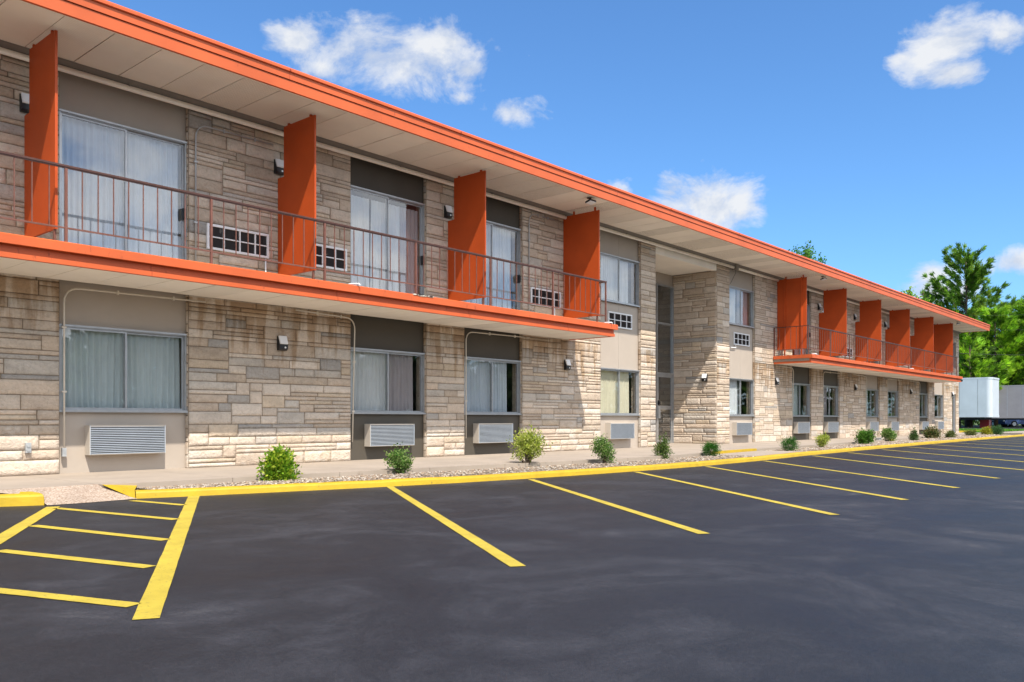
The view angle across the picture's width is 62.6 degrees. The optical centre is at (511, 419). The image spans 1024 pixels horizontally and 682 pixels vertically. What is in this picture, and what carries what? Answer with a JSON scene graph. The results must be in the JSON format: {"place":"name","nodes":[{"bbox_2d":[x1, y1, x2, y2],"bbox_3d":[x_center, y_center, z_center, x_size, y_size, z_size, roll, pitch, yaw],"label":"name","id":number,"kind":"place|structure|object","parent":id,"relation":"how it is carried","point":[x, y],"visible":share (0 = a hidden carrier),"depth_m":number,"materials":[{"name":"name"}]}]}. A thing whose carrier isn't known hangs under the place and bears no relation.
{"place":"outdoors","nodes":[
{"label":"outdoors","id":0,"kind":"place"},
{"bbox_2d":[0,432,983,493],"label":"sidewalk","id":1,"kind":"structure","parent":0,"point":[173,476],"depth_m":13.30,"materials":[{"name":"concrete"}]},
{"bbox_2d":[0,0,989,476],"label":"motel building","id":2,"kind":"structure","parent":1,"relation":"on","point":[250,392],"depth_m":14.98,"materials":[{"name":"stone"}]},
{"bbox_2d":[19,92,28,112],"bbox_3d":[-6.478,-4.233,11.260,0.098,0.246,0.166,0,0,41],"label":"wall lamp","id":3,"kind":"object","parent":2,"relation":"attached to","point":[24,102],"visible":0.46,"depth_m":11.21,"materials":[{"name":"black plastic"}]},
{"bbox_2d":[24,30,57,239],"bbox_3d":[-6.128,-3.561,10.946,1.035,2.746,0.036,0,0,41],"label":"balcony divider","id":4,"kind":"object","parent":2,"relation":"on","point":[41,129],"visible":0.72,"depth_m":10.86,"materials":[{"name":"orange paint"}]},
{"bbox_2d":[62,116,122,249],"bbox_3d":[-6.065,-3.235,12.131,0.059,2.070,0.972,0,0,41],"label":"curtain","id":5,"kind":"object","parent":2,"relation":"attached to","point":[91,146],"visible":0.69,"depth_m":12.14,"materials":[{"name":"fabric"}]},
{"bbox_2d":[62,329,125,412],"bbox_3d":[-6.048,-0.700,12.151,0.063,1.300,0.980,0,0,41],"label":"curtain","id":6,"kind":"object","parent":2,"relation":"attached to","point":[93,369],"visible":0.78,"depth_m":12.14,"materials":[{"name":"fabric"}]},
{"bbox_2d":[59,324,187,412],"bbox_3d":[-5.685,-0.717,12.380,0.135,1.222,1.874,0,0,41],"label":"window","id":7,"kind":"structure","parent":2,"relation":"in","point":[183,337],"depth_m":12.38,"materials":[{"name":"metal"}]},
{"bbox_2d":[59,108,187,259],"bbox_3d":[-5.681,-3.258,12.377,0.145,2.090,1.874,0,0,41],"label":"sliding door","id":8,"kind":"structure","parent":2,"relation":"in","point":[126,129],"depth_m":12.38,"materials":[{"name":"metal"}]},
{"bbox_2d":[85,425,165,454],"bbox_3d":[-5.638,0.290,12.315,0.172,0.420,1.106,0,0,41],"label":"air conditioner","id":9,"kind":"object","parent":2,"relation":"attached to","point":[118,439],"visible":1,"depth_m":12.23,"materials":[{"name":"metal"}]},
{"bbox_2d":[61,288,205,456],"bbox_3d":[-5.529,-0.683,12.450,0.057,2.386,2.130,0,0,41],"label":"conduit","id":10,"kind":"object","parent":2,"relation":"attached to","point":[63,451],"visible":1,"depth_m":11.65,"materials":[{"name":"metal"}]},
{"bbox_2d":[127,133,178,258],"bbox_3d":[-5.469,-3.235,12.814,0.059,2.070,0.850,0,0,41],"label":"curtain","id":11,"kind":"object","parent":2,"relation":"attached to","point":[149,160],"visible":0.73,"depth_m":12.81,"materials":[{"name":"fabric"}]},
{"bbox_2d":[127,334,179,412],"bbox_3d":[-5.457,-0.700,12.827,0.061,1.300,0.840,0,0,41],"label":"curtain","id":12,"kind":"object","parent":2,"relation":"attached to","point":[153,371],"visible":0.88,"depth_m":12.82,"materials":[{"name":"fabric"}]},
{"bbox_2d":[193,126,273,260],"bbox_3d":[-4.468,-3.419,13.594,0.050,2.438,1.410,0,0,41],"label":"conduit","id":13,"kind":"object","parent":2,"relation":"attached to","point":[196,162],"visible":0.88,"depth_m":13.09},
{"bbox_2d":[206,223,268,258],"bbox_3d":[-4.433,-2.890,13.650,0.035,0.400,1.106,0,0,41],"label":"vent grille","id":14,"kind":"object","parent":2,"relation":"attached to","point":[229,239],"visible":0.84,"depth_m":13.65,"materials":[{"name":"white paint"}]},
{"bbox_2d":[274,158,283,175],"bbox_3d":[-3.914,-4.263,14.192,0.098,0.246,0.166,0,0,41],"label":"wall lamp","id":15,"kind":"object","parent":2,"relation":"attached to","point":[278,166],"visible":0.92,"depth_m":14.15,"materials":[{"name":"black plastic"}]},
{"bbox_2d":[277,336,287,350],"bbox_3d":[-3.875,-1.293,14.238,0.098,0.246,0.166,0,0,41],"label":"wall lamp","id":16,"kind":"object","parent":2,"relation":"attached to","point":[282,343],"visible":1,"depth_m":14.20,"materials":[{"name":"black plastic"}]},
{"bbox_2d":[278,114,315,278],"bbox_3d":[-3.554,-3.561,13.892,1.035,2.746,0.036,0,0,41],"label":"balcony divider","id":17,"kind":"object","parent":2,"relation":"on","point":[297,188],"visible":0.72,"depth_m":13.83,"materials":[{"name":"orange paint"}]},
{"bbox_2d":[0,151,606,321],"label":"balcony railing","id":18,"kind":"object","parent":2,"relation":"on","point":[128,180],"visible":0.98,"depth_m":12.87,"materials":[{"name":"metal"}]},
{"bbox_2d":[296,309,355,441],"bbox_3d":[-3.288,-0.746,14.955,0.072,2.313,1.294,0,0,39],"label":"conduit","id":19,"kind":"object","parent":2,"relation":"attached to","point":[353,361],"visible":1,"depth_m":15.42,"materials":[{"name":"metal"}]},
{"bbox_2d":[316,244,346,271],"bbox_3d":[-3.367,-2.890,14.869,0.035,0.400,1.106,0,0,41],"label":"vent grille","id":20,"kind":"object","parent":2,"relation":"attached to","point":[339,259],"visible":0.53,"depth_m":15.05,"materials":[{"name":"white paint"}]},
{"bbox_2d":[351,195,368,286],"bbox_3d":[-2.902,-3.190,15.750,0.051,1.980,0.587,0,0,41],"label":"curtain","id":21,"kind":"object","parent":2,"relation":"attached to","point":[359,212],"visible":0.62,"depth_m":15.80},
{"bbox_2d":[0,47,734,268],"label":"eave pipe","id":22,"kind":"object","parent":2,"relation":"attached to","point":[61,68],"visible":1,"depth_m":14.03,"materials":[{"name":"metal"}]},
{"bbox_2d":[351,351,384,410],"bbox_3d":[-2.751,-0.700,15.923,0.062,1.300,1.036,0,0,41],"label":"curtain","id":23,"kind":"object","parent":2,"relation":"attached to","point":[369,383],"visible":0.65,"depth_m":15.97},
{"bbox_2d":[370,200,384,289],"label":"curtain","id":24,"kind":"object","parent":2,"relation":"attached to","point":[377,216],"visible":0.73,"depth_m":16.12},
{"bbox_2d":[351,185,424,294],"bbox_3d":[-2.384,-3.258,16.149,0.145,2.090,1.874,0,0,41],"label":"sliding door","id":25,"kind":"structure","parent":2,"relation":"in","point":[387,197],"depth_m":16.16,"materials":[{"name":"metal"}]},
{"bbox_2d":[351,347,425,413],"bbox_3d":[-2.388,-0.717,16.152,0.135,1.222,1.874,0,0,41],"label":"window","id":26,"kind":"structure","parent":2,"relation":"in","point":[422,355],"depth_m":16.16,"materials":[{"name":"metal"}]},
{"bbox_2d":[364,424,414,446],"bbox_3d":[-2.329,0.290,16.101,0.172,0.420,1.106,0,0,41],"label":"air conditioner","id":27,"kind":"object","parent":2,"relation":"attached to","point":[383,434],"visible":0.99,"depth_m":15.99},
{"bbox_2d":[389,204,399,291],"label":"curtain","id":28,"kind":"object","parent":2,"relation":"attached to","point":[394,220],"visible":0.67,"depth_m":16.43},
{"bbox_2d":[389,354,412,410],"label":"curtain","id":29,"kind":"object","parent":2,"relation":"attached to","point":[400,382],"visible":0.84,"depth_m":16.57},
{"bbox_2d":[400,207,417,293],"bbox_3d":[-2.047,-3.190,16.728,0.033,1.980,0.487,0,0,41],"label":"curtain","id":30,"kind":"object","parent":2,"relation":"attached to","point":[408,223],"visible":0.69,"depth_m":16.71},
{"bbox_2d":[448,170,485,304],"bbox_3d":[-0.911,-3.561,16.915,1.035,2.746,0.036,0,0,41],"label":"balcony divider","id":31,"kind":"object","parent":2,"relation":"on","point":[467,228],"visible":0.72,"depth_m":16.86,"materials":[{"name":"orange paint"}]},
{"bbox_2d":[464,360,489,411],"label":"curtain","id":32,"kind":"object","parent":2,"relation":"attached to","point":[478,385],"visible":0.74,"depth_m":18.21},
{"bbox_2d":[464,224,510,308],"bbox_3d":[-0.573,-3.235,18.415,0.058,2.070,1.697,0,0,41],"label":"curtain","id":33,"kind":"object","parent":2,"relation":"attached to","point":[501,243],"visible":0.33,"depth_m":18.75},
{"bbox_2d":[473,423,512,442],"bbox_3d":[-0.401,0.290,18.307,0.172,0.420,1.106,0,0,41],"label":"air conditioner","id":34,"kind":"object","parent":2,"relation":"attached to","point":[492,432],"visible":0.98,"depth_m":18.18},
{"bbox_2d":[464,356,521,414],"bbox_3d":[-0.440,-0.717,18.381,0.135,1.222,1.854,0,0,41],"label":"window","id":35,"kind":"structure","parent":2,"relation":"in","point":[518,363],"depth_m":18.52,"materials":[{"name":"metal"}]},
{"bbox_2d":[465,332,529,437],"bbox_3d":[-0.289,-0.752,18.442,0.030,2.285,2.110,0,0,41],"label":"conduit","id":36,"kind":"object","parent":2,"relation":"attached to","point":[489,333],"visible":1,"depth_m":17.67,"materials":[{"name":"metal"}]},
{"bbox_2d":[493,362,506,411],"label":"curtain","id":37,"kind":"object","parent":2,"relation":"attached to","point":[499,387],"visible":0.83,"depth_m":18.76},
{"bbox_2d":[486,220,520,309],"bbox_3d":[-0.436,-3.258,18.377,0.145,2.090,1.854,0,0,41],"label":"sliding door","id":38,"kind":"structure","parent":2,"relation":"in","point":[518,236],"depth_m":19.01,"materials":[{"name":"metal"}]},
{"bbox_2d":[530,287,560,308],"bbox_3d":[0.792,-2.830,19.628,0.035,0.400,1.106,0,0,41],"label":"vent grille","id":39,"kind":"object","parent":2,"relation":"attached to","point":[546,297],"visible":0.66,"depth_m":19.61,"materials":[{"name":"white paint"}]},
{"bbox_2d":[563,207,599,321],"bbox_3d":[1.630,-3.561,19.822,1.035,2.746,0.036,0,0,41],"label":"balcony divider","id":40,"kind":"object","parent":2,"relation":"on","point":[581,244],"visible":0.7,"depth_m":19.80,"materials":[{"name":"orange paint"}]},
{"bbox_2d":[600,370,616,415],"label":"curtain","id":41,"kind":"object","parent":2,"relation":"attached to","point":[608,393],"visible":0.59,"depth_m":21.93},
{"bbox_2d":[600,255,616,302],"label":"curtain","id":42,"kind":"object","parent":2,"relation":"attached to","point":[608,270],"visible":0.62,"depth_m":21.98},
{"bbox_2d":[605,423,633,438],"bbox_3d":[2.824,0.290,21.996,0.172,0.420,1.106,0,0,41],"label":"air conditioner","id":43,"kind":"object","parent":2,"relation":"attached to","point":[619,430],"visible":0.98,"depth_m":21.83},
{"bbox_2d":[607,311,631,329],"bbox_3d":[2.839,-2.600,22.116,0.035,0.400,1.106,0,0,41],"label":"vent grille","id":44,"kind":"object","parent":2,"relation":"attached to","point":[622,320],"visible":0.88,"depth_m":22.12,"materials":[{"name":"white paint"}]},
{"bbox_2d":[600,367,639,415],"bbox_3d":[2.801,-0.717,22.089,0.135,1.222,1.864,0,0,41],"label":"window","id":45,"kind":"structure","parent":2,"relation":"in","point":[636,372],"depth_m":22.19,"materials":[{"name":"metal"}]},
{"bbox_2d":[601,252,639,306],"bbox_3d":[2.801,-3.648,22.089,0.135,1.220,1.864,0,0,41],"label":"window","id":46,"kind":"structure","parent":2,"relation":"in","point":[619,259],"depth_m":22.22,"materials":[{"name":"metal"}]},
{"bbox_2d":[620,261,627,302],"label":"curtain","id":47,"kind":"object","parent":2,"relation":"attached to","point":[623,281],"visible":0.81,"depth_m":22.50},
{"bbox_2d":[620,372,628,412],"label":"curtain","id":48,"kind":"object","parent":2,"relation":"attached to","point":[624,392],"visible":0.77,"depth_m":22.50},
{"bbox_2d":[658,374,671,441],"bbox_3d":[4.840,-0.346,26.594,0.115,2.133,0.938,0,0,41],"label":"glass door","id":49,"kind":"structure","parent":2,"relation":"in","point":[667,376],"depth_m":26.77,"materials":[{"name":"metal"}]},
{"bbox_2d":[729,288,734,322],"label":"curtain","id":50,"kind":"object","parent":2,"relation":"attached to","point":[732,303],"visible":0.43,"depth_m":27.20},
{"bbox_2d":[729,380,737,413],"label":"curtain","id":51,"kind":"object","parent":2,"relation":"attached to","point":[733,401],"visible":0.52,"depth_m":27.25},
{"bbox_2d":[736,290,746,327],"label":"curtain","id":52,"kind":"object","parent":2,"relation":"attached to","point":[743,308],"visible":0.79,"depth_m":27.76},
{"bbox_2d":[733,332,749,346],"bbox_3d":[7.479,-2.610,27.424,0.035,0.400,1.106,0,0,41],"label":"vent grille","id":53,"kind":"object","parent":2,"relation":"attached to","point":[741,339],"visible":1,"depth_m":27.43,"materials":[{"name":"white paint"}]},
{"bbox_2d":[729,378,753,415],"bbox_3d":[7.421,-0.717,27.375,0.135,1.222,1.824,0,0,41],"label":"window","id":54,"kind":"structure","parent":2,"relation":"in","point":[751,381],"depth_m":27.81,"materials":[{"name":"metal"}]},
{"bbox_2d":[732,422,751,434],"bbox_3d":[7.470,0.290,27.312,0.172,0.420,1.106,0,0,41],"label":"air conditioner","id":55,"kind":"object","parent":2,"relation":"attached to","point":[741,428],"visible":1,"depth_m":27.15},
{"bbox_2d":[729,285,754,327],"bbox_3d":[7.421,-3.648,27.375,0.135,1.220,1.824,0,0,41],"label":"window","id":56,"kind":"structure","parent":2,"relation":"in","point":[736,288],"depth_m":27.74,"materials":[{"name":"metal"}]},
{"bbox_2d":[777,275,806,355],"bbox_3d":[9.622,-3.561,28.966,1.035,2.746,0.068,0,0,41],"label":"balcony divider","id":57,"kind":"object","parent":2,"relation":"on","point":[791,302],"visible":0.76,"depth_m":28.95,"materials":[{"name":"orange paint"}]},
{"bbox_2d":[792,385,797,414],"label":"curtain","id":58,"kind":"object","parent":2,"relation":"attached to","point":[795,401],"visible":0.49,"depth_m":30.97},
{"bbox_2d":[793,422,809,432],"bbox_3d":[10.655,0.290,30.956,0.172,0.420,1.106,0,0,41],"label":"air conditioner","id":59,"kind":"object","parent":2,"relation":"attached to","point":[801,427],"visible":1,"depth_m":30.76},
{"bbox_2d":[792,383,810,416],"bbox_3d":[10.596,-0.717,31.008,0.135,1.222,1.734,0,0,41],"label":"window","id":60,"kind":"structure","parent":2,"relation":"in","point":[808,385],"depth_m":31.31,"materials":[{"name":"metal"}]},
{"bbox_2d":[798,304,810,354],"bbox_3d":[10.600,-3.258,31.004,0.145,2.090,1.734,0,0,41],"label":"sliding door","id":61,"kind":"structure","parent":2,"relation":"in","point":[808,306],"depth_m":31.62,"materials":[{"name":"metal"}]},
{"bbox_2d":[824,422,838,432],"bbox_3d":[12.570,0.290,33.147,0.172,0.420,1.106,0,0,41],"label":"air conditioner","id":62,"kind":"object","parent":2,"relation":"attached to","point":[829,427],"visible":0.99,"depth_m":32.95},
{"bbox_2d":[824,385,838,416],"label":"window","id":63,"kind":"structure","parent":2,"relation":"in","point":[836,387],"depth_m":33.58,"materials":[{"name":"metal"}]},
{"bbox_2d":[819,288,846,358],"bbox_3d":[12.124,-3.561,31.829,1.035,2.746,0.036,0,0,41],"label":"balcony divider","id":64,"kind":"object","parent":2,"relation":"on","point":[833,316],"visible":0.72,"depth_m":31.77,"materials":[{"name":"orange paint"}]},
{"bbox_2d":[774,325,956,375],"bbox_3d":[15.806,-2.683,35.885,1.230,0.993,19.158,0,0,41],"label":"balcony railing","id":65,"kind":"object","parent":2,"relation":"on","point":[954,363],"visible":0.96,"depth_m":33.00,"materials":[{"name":"metal"}]},
{"bbox_2d":[855,299,880,363],"bbox_3d":[14.719,-3.561,34.798,1.035,2.746,0.036,0,0,41],"label":"balcony divider","id":66,"kind":"object","parent":2,"relation":"on","point":[868,325],"visible":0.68,"depth_m":34.75,"materials":[{"name":"orange paint"}]},
{"bbox_2d":[866,421,878,430],"bbox_3d":[15.749,0.290,36.784,0.172,0.420,1.106,0,0,41],"label":"air conditioner","id":67,"kind":"object","parent":2,"relation":"attached to","point":[873,425],"visible":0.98,"depth_m":36.66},
{"bbox_2d":[888,391,898,416],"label":"window","id":68,"kind":"structure","parent":2,"relation":"in","point":[891,392],"depth_m":39.23,"materials":[{"name":"metal"}]},
{"bbox_2d":[885,309,909,368],"bbox_3d":[17.261,-3.561,37.706,1.035,2.746,0.036,0,0,41],"label":"balcony divider","id":69,"kind":"object","parent":2,"relation":"on","point":[897,331],"visible":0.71,"depth_m":37.66,"materials":[{"name":"orange paint"}]},
{"bbox_2d":[910,316,933,371],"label":"balcony divider","id":70,"kind":"object","parent":2,"relation":"on","point":[922,338],"visible":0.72,"depth_m":40.50,"materials":[{"name":"orange paint"}]},
{"bbox_2d":[919,393,927,417],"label":"window","id":71,"kind":"structure","parent":2,"relation":"in","point":[926,397],"depth_m":42.88,"materials":[{"name":"metal"}]},
{"bbox_2d":[931,323,952,374],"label":"balcony divider","id":72,"kind":"object","parent":2,"relation":"on","point":[943,338],"visible":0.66,"depth_m":43.12,"materials":[{"name":"orange paint"}]},
{"bbox_2d":[0,434,1007,493],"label":"gravel","id":73,"kind":"structure","parent":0,"point":[496,470],"depth_m":13.68,"materials":[{"name":"gravel"}]},
{"bbox_2d":[256,442,302,480],"bbox_3d":[-3.114,0.586,11.254,0.675,0.581,0.621,0,0,22],"label":"shrub","id":74,"kind":"object","parent":73,"relation":"on","point":[278,463],"visible":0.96,"depth_m":11.16,"materials":[{"name":"green plant"}]},
{"bbox_2d":[383,442,415,473],"bbox_3d":[-1.701,0.581,12.627,0.501,0.508,0.549,0,0,25],"label":"shrub","id":75,"kind":"object","parent":73,"relation":"on","point":[397,460],"visible":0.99,"depth_m":12.60,"materials":[{"name":"green plant"}]},
{"bbox_2d":[506,424,552,464],"bbox_3d":[0.299,0.434,14.671,0.775,0.803,0.764,0,0,22],"label":"shrub","id":76,"kind":"object","parent":73,"relation":"on","point":[526,449],"visible":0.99,"depth_m":14.60,"materials":[{"name":"green plant"}]},
{"bbox_2d":[589,433,616,463],"bbox_3d":[1.700,0.538,15.615,0.550,0.597,0.594,0,0,41],"label":"shrub","id":77,"kind":"object","parent":73,"relation":"on","point":[602,449],"visible":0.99,"depth_m":15.57,"materials":[{"name":"green plant"}]},
{"bbox_2d":[651,432,673,458],"bbox_3d":[3.150,0.550,17.558,0.485,0.610,0.487,0,0,23],"label":"shrub","id":78,"kind":"object","parent":73,"relation":"on","point":[662,448],"visible":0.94,"depth_m":17.54,"materials":[{"name":"green plant"}]},
{"bbox_2d":[700,440,723,455],"bbox_3d":[4.453,0.632,18.856,0.577,0.434,0.566,0,0,41],"label":"shrub","id":79,"kind":"object","parent":73,"relation":"on","point":[706,448],"visible":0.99,"depth_m":18.80,"materials":[{"name":"green plant"}]},
{"bbox_2d":[779,436,799,450],"bbox_3d":[7.231,0.616,21.912,0.608,0.471,0.590,0,0,5],"label":"shrub","id":80,"kind":"object","parent":73,"relation":"on","point":[791,444],"visible":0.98,"depth_m":21.86,"materials":[{"name":"green plant"}]},
{"bbox_2d":[812,432,830,446],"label":"shrub","id":81,"kind":"object","parent":73,"relation":"on","point":[823,440],"visible":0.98,"depth_m":24.51,"materials":[{"name":"green plant"}]},
{"bbox_2d":[853,427,875,443],"bbox_3d":[11.736,0.566,28.032,0.805,0.653,0.794,0,0,41],"label":"shrub","id":82,"kind":"object","parent":73,"relation":"on","point":[863,436],"visible":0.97,"depth_m":27.90,"materials":[{"name":"green plant"}]},
{"bbox_2d":[880,426,897,440],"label":"shrub","id":83,"kind":"object","parent":73,"relation":"on","point":[889,434],"visible":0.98,"depth_m":31.39,"materials":[{"name":"green plant"}]},
{"bbox_2d":[921,425,942,437],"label":"shrub","id":84,"kind":"object","parent":73,"relation":"on","point":[931,432],"visible":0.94,"depth_m":36.68,"materials":[{"name":"green plant"}]},
{"bbox_2d":[0,436,1023,681],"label":"parking lot","id":85,"kind":"structure","parent":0,"point":[922,582],"depth_m":4.68,"materials":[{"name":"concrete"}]},
{"bbox_2d":[0,491,44,506],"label":"kerb","id":86,"kind":"structure","parent":85,"relation":"on","point":[29,498],"depth_m":8.79,"materials":[{"name":"yellow paint"}]},
{"bbox_2d":[0,506,59,543],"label":"parking line","id":87,"kind":"object","parent":85,"relation":"on","point":[12,531],"visible":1,"depth_m":7.20,"materials":[{"name":"yellow paint"}]},
{"bbox_2d":[0,484,136,504],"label":"ramp","id":88,"kind":"structure","parent":85,"relation":"on","point":[57,495],"depth_m":9.30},
{"bbox_2d":[0,588,139,606],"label":"parking line","id":89,"kind":"object","parent":85,"relation":"on","point":[68,597],"visible":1,"depth_m":4.24,"materials":[{"name":"yellow paint"}]},
{"bbox_2d":[0,549,155,567],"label":"parking line","id":90,"kind":"object","parent":85,"relation":"on","point":[77,558],"visible":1,"depth_m":5.43,"materials":[{"name":"yellow paint"}]},
{"bbox_2d":[31,525,167,540],"bbox_3d":[-3.322,0.896,6.710,1.718,0.001,0.101,0,0,30],"label":"parking line","id":91,"kind":"object","parent":85,"relation":"on","point":[105,533],"visible":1,"depth_m":6.69,"materials":[{"name":"yellow paint"}]},
{"bbox_2d":[57,508,177,519],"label":"parking line","id":92,"kind":"object","parent":85,"relation":"on","point":[118,513],"visible":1,"depth_m":8.04,"materials":[{"name":"yellow paint"}]},
{"bbox_2d":[132,496,199,619],"bbox_3d":[-2.695,0.896,6.845,0.126,0.001,6.459,0,0,-19],"label":"parking line","id":93,"kind":"object","parent":85,"relation":"on","point":[152,601],"visible":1,"depth_m":5.04,"materials":[{"name":"yellow paint"}]},
{"bbox_2d":[388,486,524,566],"bbox_3d":[-0.799,0.896,8.217,0.102,0.001,6.362,0,0,-15],"label":"parking line","id":94,"kind":"object","parent":85,"relation":"on","point":[508,560],"visible":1,"depth_m":6.57,"materials":[{"name":"yellow paint"}]},
{"bbox_2d":[104,434,1023,498],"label":"kerb","id":95,"kind":"structure","parent":85,"relation":"on","point":[129,490],"depth_m":11.91,"materials":[{"name":"yellow paint"}]},
{"bbox_2d":[528,479,707,533],"bbox_3d":[0.896,0.896,9.642,0.102,0.001,6.164,0,0,-12],"label":"parking line","id":96,"kind":"object","parent":85,"relation":"on","point":[645,515],"visible":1,"depth_m":8.31,"materials":[{"name":"yellow paint"}]},
{"bbox_2d":[636,472,838,514],"bbox_3d":[2.589,0.896,11.205,0.102,0.001,6.600,0,0,-8],"label":"parking line","id":97,"kind":"object","parent":85,"relation":"on","point":[815,510],"visible":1,"depth_m":9.82,"materials":[{"name":"yellow paint"}]},
{"bbox_2d":[705,466,908,499],"bbox_3d":[4.069,0.896,12.793,0.101,0.001,6.756,0,0,-6],"label":"parking line","id":98,"kind":"object","parent":85,"relation":"on","point":[816,484],"visible":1,"depth_m":11.46,"materials":[{"name":"yellow paint"}]},
{"bbox_2d":[767,461,958,487],"bbox_3d":[5.674,0.896,14.697,0.102,0.001,7.242,0,0,-3],"label":"parking line","id":99,"kind":"object","parent":85,"relation":"on","point":[870,475],"visible":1,"depth_m":13.28,"materials":[{"name":"yellow paint"}]},
{"bbox_2d":[818,456,995,477],"bbox_3d":[7.470,0.896,16.912,0.102,0.001,8.048,0,0,0],"label":"parking line","id":100,"kind":"object","parent":85,"relation":"on","point":[912,467],"visible":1,"depth_m":15.45,"materials":[{"name":"yellow paint"}]},
{"bbox_2d":[107,0,1023,420],"label":"sky","id":101,"kind":"structure","parent":0,"point":[882,135],"materials":[{"name":"blue"}]},
{"bbox_2d":[715,451,801,456],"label":"path","id":102,"kind":"structure","parent":0,"point":[755,453],"depth_m":19.96,"materials":[{"name":"concrete"}]},
{"bbox_2d":[961,425,1023,432],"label":"driveway","id":103,"kind":"structure","parent":0,"point":[1016,427],"depth_m":80.60,"materials":[{"name":"concrete"}]},
{"bbox_2d":[788,240,826,263],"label":"broadleaf tree","id":104,"kind":"object","parent":103,"relation":"on","point":[809,253],"visible":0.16,"depth_m":69.63,"materials":[{"name":"green plant"}]},
{"bbox_2d":[922,242,1016,426],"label":"tree","id":105,"kind":"object","parent":103,"relation":"on","point":[975,278],"visible":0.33,"depth_m":91.52,"materials":[{"name":"green plant"}]},
{"bbox_2d":[959,377,998,427],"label":"semi trailer","id":106,"kind":"object","parent":103,"relation":"on","point":[978,397],"visible":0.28,"depth_m":62.74,"materials":[{"name":"metal"}]},
{"bbox_2d":[959,315,1015,427],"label":"tree","id":107,"kind":"object","parent":103,"relation":"on","point":[995,369],"visible":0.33,"depth_m":79.23,"materials":[{"name":"green plant"}]},
{"bbox_2d":[959,302,1023,425],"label":"tree","id":108,"kind":"object","parent":103,"relation":"on","point":[1008,327],"visible":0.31,"depth_m":83.01,"materials":[{"name":"green plant"}]},
{"bbox_2d":[961,385,1023,419],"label":"semi trailer","id":109,"kind":"object","parent":103,"relation":"on","point":[1011,402],"visible":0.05,"depth_m":75.86,"materials":[{"name":"metal"}]},
{"bbox_2d":[967,294,1023,384],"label":"tree","id":110,"kind":"object","parent":103,"relation":"on","point":[1019,310],"visible":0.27,"depth_m":83.36,"materials":[{"name":"green plant"}]},
{"bbox_2d":[998,420,1023,426],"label":"parked car","id":111,"kind":"object","parent":103,"relation":"on","point":[1012,423],"visible":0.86,"depth_m":83.11,"materials":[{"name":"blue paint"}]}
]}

